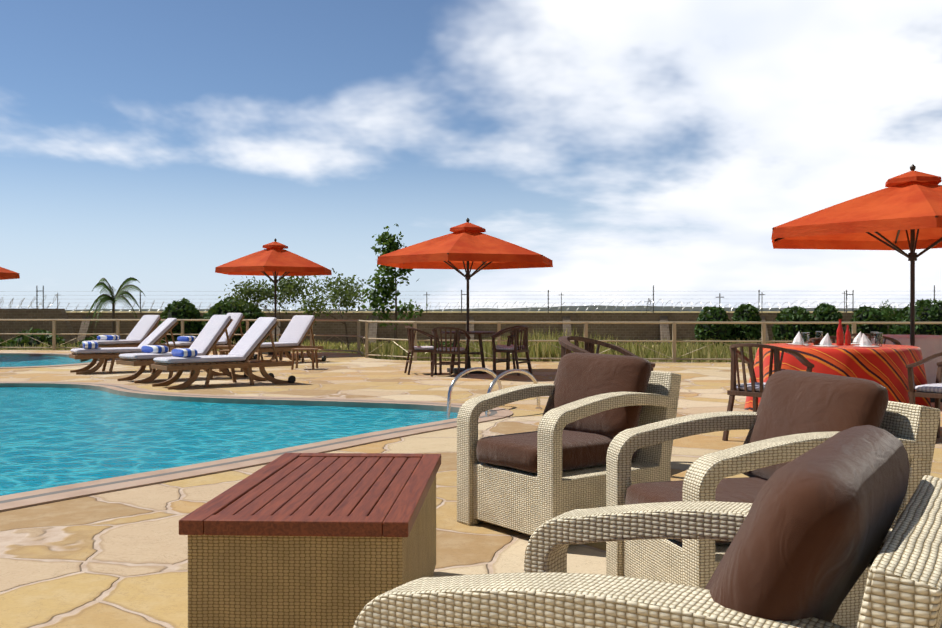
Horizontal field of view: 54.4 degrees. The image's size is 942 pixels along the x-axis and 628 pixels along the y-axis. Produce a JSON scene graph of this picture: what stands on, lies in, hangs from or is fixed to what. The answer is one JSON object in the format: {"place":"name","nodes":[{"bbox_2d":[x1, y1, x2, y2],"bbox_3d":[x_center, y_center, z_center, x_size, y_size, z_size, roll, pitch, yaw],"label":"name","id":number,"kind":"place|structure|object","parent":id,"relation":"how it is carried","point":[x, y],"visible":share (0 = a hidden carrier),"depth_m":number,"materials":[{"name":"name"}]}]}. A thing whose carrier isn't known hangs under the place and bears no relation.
{"place":"outdoors","nodes":[
{"label":"outdoors","id":0,"kind":"place"},
{"bbox_2d":[0,326,934,361],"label":"tall grass","id":1,"kind":"structure","parent":0,"point":[542,350],"depth_m":21.63,"materials":[{"name":"green plant"}]},
{"bbox_2d":[0,350,941,627],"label":"stone patio","id":2,"kind":"structure","parent":0,"point":[112,560],"depth_m":5.12,"materials":[{"name":"beige stone"}]},
{"bbox_2d":[0,267,19,279],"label":"umbrella","id":3,"kind":"object","parent":2,"relation":"on","point":[5,274],"visible":1,"depth_m":22.79,"materials":[{"name":"fabric"}]},
{"bbox_2d":[0,353,118,368],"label":"pool","id":4,"kind":"structure","parent":2,"relation":"in","point":[21,360],"depth_m":21.50,"materials":[{"name":"teal liquid"}]},
{"bbox_2d":[79,315,165,361],"bbox_3d":[-8.030,0.551,21.353,0.780,1.056,1.990,0,0,33],"label":"lounger","id":5,"kind":"object","parent":2,"relation":"on","point":[142,330],"visible":0.52,"depth_m":21.42,"materials":[{"name":"white fabric"}]},
{"bbox_2d":[69,318,188,374],"bbox_3d":[-6.256,0.585,16.824,1.990,1.021,0.780,0,0,-32],"label":"lounger","id":6,"kind":"object","parent":2,"relation":"on","point":[91,350],"visible":0.73,"depth_m":16.49,"materials":[{"name":"white fabric"}]},
{"bbox_2d":[116,315,247,382],"bbox_3d":[-4.686,0.558,14.997,1.990,1.087,0.780,0,0,-43],"label":"lounger","id":7,"kind":"object","parent":2,"relation":"on","point":[214,329],"visible":0.58,"depth_m":14.95,"materials":[{"name":"white fabric"}]},
{"bbox_2d":[166,313,256,358],"bbox_3d":[-5.843,0.527,20.617,0.780,1.109,1.990,0,0,41],"label":"lounger","id":8,"kind":"object","parent":2,"relation":"on","point":[188,341],"visible":0.27,"depth_m":20.66,"materials":[{"name":"white fabric"}]},
{"bbox_2d":[151,317,295,389],"bbox_3d":[-3.725,0.578,13.832,1.990,1.056,0.780,0,0,-38],"label":"lounger","id":9,"kind":"object","parent":2,"relation":"on","point":[247,345],"visible":0.96,"depth_m":13.73,"materials":[{"name":"white fabric"}]},
{"bbox_2d":[214,345,234,354],"bbox_3d":[-5.066,0.856,19.009,0.447,0.391,0.447,0,0,1],"label":"side table","id":10,"kind":"object","parent":2,"relation":"on","point":[224,346],"visible":0.29,"depth_m":18.79,"materials":[{"name":"brown wood"}]},
{"bbox_2d":[219,349,242,371],"bbox_3d":[-4.399,0.863,16.997,0.447,0.391,0.447,0,0,1],"label":"side table","id":11,"kind":"object","parent":2,"relation":"on","point":[222,351],"visible":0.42,"depth_m":16.79,"materials":[{"name":"brown wood"}]},
{"bbox_2d":[0,381,512,511],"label":"pool","id":12,"kind":"structure","parent":2,"relation":"in","point":[62,440],"depth_m":8.85,"materials":[{"name":"blue liquid"}]},
{"bbox_2d":[215,238,331,354],"bbox_3d":[-5.040,-0.461,23.604,3.131,2.990,2.712,0,0,-32],"label":"umbrella","id":13,"kind":"object","parent":2,"relation":"on","point":[275,259],"visible":0.96,"depth_m":22.91,"materials":[{"name":"fabric"}]},
{"bbox_2d":[249,315,325,362],"bbox_3d":[-4.057,0.557,19.687,0.780,1.056,1.990,0,0,31],"label":"lounger","id":14,"kind":"object","parent":2,"relation":"on","point":[296,331],"visible":0.65,"depth_m":19.93,"materials":[{"name":"white fabric"}]},
{"bbox_2d":[291,348,317,369],"bbox_3d":[-3.189,0.861,17.578,0.447,0.391,0.447,0,0,1],"label":"side table","id":15,"kind":"object","parent":2,"relation":"on","point":[297,350],"visible":1,"depth_m":17.39,"materials":[{"name":"brown wood"}]},
{"bbox_2d":[179,453,440,627],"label":"coffee table","id":16,"kind":"object","parent":2,"relation":"on","point":[313,540],"visible":1,"depth_m":2.71,"materials":[{"name":"beige wicker"}]},
{"bbox_2d":[404,326,436,374],"bbox_3d":[-0.899,0.640,16.240,0.540,0.848,0.626,0,0,-11],"label":"chair","id":17,"kind":"object","parent":2,"relation":"on","point":[411,332],"visible":0.92,"depth_m":16.04,"materials":[{"name":"brown wood"}]},
{"bbox_2d":[431,327,470,376],"bbox_3d":[-0.370,0.642,15.692,0.626,0.848,0.540,0,0,15],"label":"chair","id":18,"kind":"object","parent":2,"relation":"on","point":[440,350],"visible":1,"depth_m":15.53,"materials":[{"name":"brown wood"}]},
{"bbox_2d":[377,218,552,373],"bbox_3d":[-0.056,-0.341,16.521,3.353,2.800,2.904,0,0,-19],"label":"umbrella","id":19,"kind":"object","parent":2,"relation":"on","point":[467,246],"visible":1,"depth_m":15.87,"materials":[{"name":"fabric"}]},
{"bbox_2d":[442,331,495,373],"bbox_3d":[-0.056,0.690,16.525,1.000,0.743,1.000,0,0,1],"label":"table","id":20,"kind":"object","parent":2,"relation":"on","point":[481,352],"visible":0.77,"depth_m":16.26,"materials":[{"name":"brown wood"}]},
{"bbox_2d":[0,319,941,361],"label":"railing","id":21,"kind":"object","parent":2,"relation":"on","point":[498,340],"visible":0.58,"depth_m":20.14,"materials":[{"name":"beige paint"}]},
{"bbox_2d":[446,367,541,418],"bbox_3d":[0.257,1.191,10.177,0.600,1.180,1.100,0,0,37],"label":"pool ladder","id":22,"kind":"object","parent":2,"relation":"on","point":[494,375],"visible":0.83,"depth_m":10.05,"materials":[{"name":"silver metal"}]},
{"bbox_2d":[491,325,529,371],"bbox_3d":[0.753,0.637,16.893,0.540,0.848,0.626,0,0,-33],"label":"chair","id":23,"kind":"object","parent":2,"relation":"on","point":[510,344],"visible":0.31,"depth_m":17.01,"materials":[{"name":"brown wood"}]},
{"bbox_2d":[492,326,532,375],"bbox_3d":[0.742,0.640,16.132,0.540,0.848,0.626,0,0,31],"label":"chair","id":24,"kind":"object","parent":2,"relation":"on","point":[516,348],"visible":0.96,"depth_m":16.01,"materials":[{"name":"brown wood"}]},
{"bbox_2d":[457,352,680,534],"bbox_3d":[0.513,0.658,4.811,0.908,0.883,0.760,0,0,-37],"label":"armchair","id":25,"kind":"object","parent":2,"relation":"on","point":[530,483],"visible":0.77,"depth_m":4.66,"materials":[{"name":"beige wicker"}]},
{"bbox_2d":[558,336,654,370],"bbox_3d":[0.944,0.631,6.680,0.594,0.932,0.688,0,0,33],"label":"chair","id":26,"kind":"object","parent":2,"relation":"on","point":[567,345],"visible":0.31,"depth_m":6.88,"materials":[{"name":"brown wood"}]},
{"bbox_2d":[353,425,941,627],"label":"armchair","id":27,"kind":"object","parent":2,"relation":"on","point":[811,535],"visible":1,"depth_m":1.34,"materials":[{"name":"beige wicker"}]},
{"bbox_2d":[722,343,813,440],"bbox_3d":[2.522,0.669,7.854,0.540,0.848,0.626,0,0,-42],"label":"chair","id":28,"kind":"object","parent":2,"relation":"on","point":[754,388],"visible":0.6,"depth_m":7.76,"materials":[{"name":"brown wood"}]},
{"bbox_2d":[606,369,940,627],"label":"armchair","id":29,"kind":"object","parent":2,"relation":"on","point":[796,415],"visible":0.48,"depth_m":3.21,"materials":[{"name":"beige wicker"}]},
{"bbox_2d":[809,336,853,342],"bbox_3d":[3.845,0.663,9.697,0.626,0.848,0.540,0,0,21],"label":"chair","id":30,"kind":"object","parent":2,"relation":"on","point":[833,338],"visible":0.12,"depth_m":9.90,"materials":[{"name":"brown wood"}]},
{"bbox_2d":[744,319,930,410],"bbox_3d":[3.446,0.568,8.636,1.653,1.037,1.639,0,0,1],"label":"red table","id":31,"kind":"object","parent":2,"relation":"on","point":[863,356],"visible":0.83,"depth_m":8.01,"materials":[{"name":"fabric"}]},
{"bbox_2d":[771,164,941,402],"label":"umbrella","id":32,"kind":"object","parent":2,"relation":"on","point":[900,213],"visible":0.85,"depth_m":11.04,"materials":[{"name":"fabric"}]},
{"bbox_2d":[851,333,901,344],"bbox_3d":[4.927,0.657,11.266,0.540,0.848,0.625,0,0,-39],"label":"chair","id":33,"kind":"object","parent":2,"relation":"on","point":[895,341],"visible":0.15,"depth_m":11.04,"materials":[{"name":"brown wood"}]},
{"bbox_2d":[866,334,941,383],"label":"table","id":34,"kind":"object","parent":2,"relation":"on","point":[929,345],"visible":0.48,"depth_m":11.40,"materials":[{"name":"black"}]},
{"bbox_2d":[906,352,941,437],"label":"chair","id":35,"kind":"object","parent":2,"relation":"on","point":[930,391],"visible":0.83,"depth_m":7.72,"materials":[{"name":"brown wood"}]},
{"bbox_2d":[0,0,941,309],"label":"sky","id":36,"kind":"structure","parent":0,"point":[631,146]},
{"bbox_2d":[66,311,894,348],"bbox_3d":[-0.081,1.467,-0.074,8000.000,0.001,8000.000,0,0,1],"label":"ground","id":37,"kind":"structure","parent":0,"point":[463,312],"depth_m":791.83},
{"bbox_2d":[0,336,8,349],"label":"bush","id":38,"kind":"object","parent":37,"relation":"on","point":[1,343],"visible":0.29,"depth_m":31.29,"materials":[{"name":"green plant"}]},
{"bbox_2d":[4,327,65,349],"bbox_3d":[-14.076,1.165,29.660,2.042,1.491,1.958,0,0,1],"label":"bush","id":39,"kind":"object","parent":37,"relation":"on","point":[21,339],"visible":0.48,"depth_m":29.16,"materials":[{"name":"green plant"}]},
{"bbox_2d":[75,335,98,346],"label":"bush","id":40,"kind":"object","parent":37,"relation":"on","point":[90,338],"visible":0.08,"depth_m":28.26,"materials":[{"name":"green plant"}]},
{"bbox_2d":[84,277,144,332],"bbox_3d":[-12.762,0.268,33.134,2.063,3.216,1.619,0,0,1],"label":"young palm","id":41,"kind":"object","parent":37,"relation":"on","point":[111,297],"visible":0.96,"depth_m":33.09,"materials":[{"name":"green plant"}]},
{"bbox_2d":[158,298,201,342],"bbox_3d":[-10.181,0.430,32.093,1.656,2.048,1.607,0,0,1],"label":"bush","id":42,"kind":"object","parent":37,"relation":"on","point":[183,308],"visible":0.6,"depth_m":31.65,"materials":[{"name":"green plant"}]},
{"bbox_2d":[198,296,268,343],"bbox_3d":[-8.288,0.432,32.074,2.456,2.099,2.173,0,0,1],"label":"bush","id":43,"kind":"object","parent":37,"relation":"on","point":[222,307],"visible":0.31,"depth_m":31.53,"materials":[{"name":"green plant"}]},
{"bbox_2d":[218,276,313,335],"bbox_3d":[-6.711,0.016,30.068,3.073,3.109,2.468,0,0,-9],"label":"acacia","id":44,"kind":"object","parent":37,"relation":"on","point":[290,288],"visible":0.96,"depth_m":29.70,"materials":[{"name":"green plant"}]},
{"bbox_2d":[283,268,372,349],"bbox_3d":[-4.874,-0.023,31.930,2.956,3.245,3.375,0,0,1],"label":"acacia","id":45,"kind":"object","parent":37,"relation":"on","point":[337,291],"visible":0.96,"depth_m":31.55,"materials":[{"name":"green plant"}]},
{"bbox_2d":[360,223,427,344],"bbox_3d":[-2.383,-0.510,28.038,2.114,4.566,1.466,0,0,-36],"label":"slender tree","id":46,"kind":"object","parent":37,"relation":"on","point":[390,243],"visible":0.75,"depth_m":27.75,"materials":[{"name":"green plant"}]},
{"bbox_2d":[433,341,461,347],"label":"weed","id":47,"kind":"object","parent":37,"relation":"on","point":[448,342],"visible":0.06,"depth_m":24.75,"materials":[{"name":"green plant"}]},
{"bbox_2d":[0,309,895,345],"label":"perimeter wall","id":48,"kind":"structure","parent":37,"relation":"on","point":[639,331],"depth_m":39.86,"materials":[{"name":"stone"}]},
{"bbox_2d":[0,294,905,312],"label":"razor wire","id":49,"kind":"object","parent":48,"relation":"on","point":[424,309],"visible":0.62,"depth_m":40.09,"materials":[{"name":"grey metal"}]},
{"bbox_2d":[0,285,934,312],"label":"utility poles","id":50,"kind":"object","parent":37,"relation":"on","point":[719,297],"visible":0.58,"depth_m":40.45,"materials":[{"name":"grey metal"}]},
{"bbox_2d":[694,306,732,346],"bbox_3d":[8.697,0.562,32.774,1.426,1.763,1.448,0,0,1],"label":"bush","id":51,"kind":"object","parent":37,"relation":"on","point":[713,331],"visible":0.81,"depth_m":32.38,"materials":[{"name":"green plant"}]},
{"bbox_2d":[731,304,761,343],"bbox_3d":[9.844,0.575,32.775,1.171,1.918,1.133,0,0,-41],"label":"bush","id":52,"kind":"object","parent":37,"relation":"on","point":[743,312],"visible":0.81,"depth_m":32.46,"materials":[{"name":"green plant"}]},
{"bbox_2d":[771,306,816,342],"bbox_3d":[11.562,0.572,32.719,1.638,1.746,1.622,0,0,1],"label":"bush","id":53,"kind":"object","parent":37,"relation":"on","point":[789,332],"visible":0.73,"depth_m":32.31,"materials":[{"name":"green plant"}]},
{"bbox_2d":[812,303,845,337],"bbox_3d":[12.684,0.559,32.710,1.290,1.951,1.268,0,0,-37],"label":"bush","id":54,"kind":"object","parent":37,"relation":"on","point":[824,312],"visible":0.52,"depth_m":32.37,"materials":[{"name":"green plant"}]},
{"bbox_2d":[849,305,888,333],"bbox_3d":[14.154,0.549,32.667,1.368,1.790,1.414,0,0,1],"label":"bush","id":55,"kind":"object","parent":37,"relation":"on","point":[867,313],"visible":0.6,"depth_m":32.34,"materials":[{"name":"green plant"}]},
{"bbox_2d":[879,299,897,327],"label":"bush","id":56,"kind":"object","parent":37,"relation":"on","point":[888,312],"visible":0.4,"depth_m":33.02,"materials":[{"name":"green plant"}]},
{"bbox_2d":[887,298,941,334],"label":"bush","id":57,"kind":"object","parent":37,"relation":"on","point":[929,312],"visible":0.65,"depth_m":32.12,"materials":[{"name":"green plant"}]},
{"bbox_2d":[65,305,907,310],"bbox_3d":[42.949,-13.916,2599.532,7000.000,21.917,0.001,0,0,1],"label":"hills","id":58,"kind":"structure","parent":0,"point":[620,308],"depth_m":2594.96,"materials":[{"name":"grey"}]}
]}

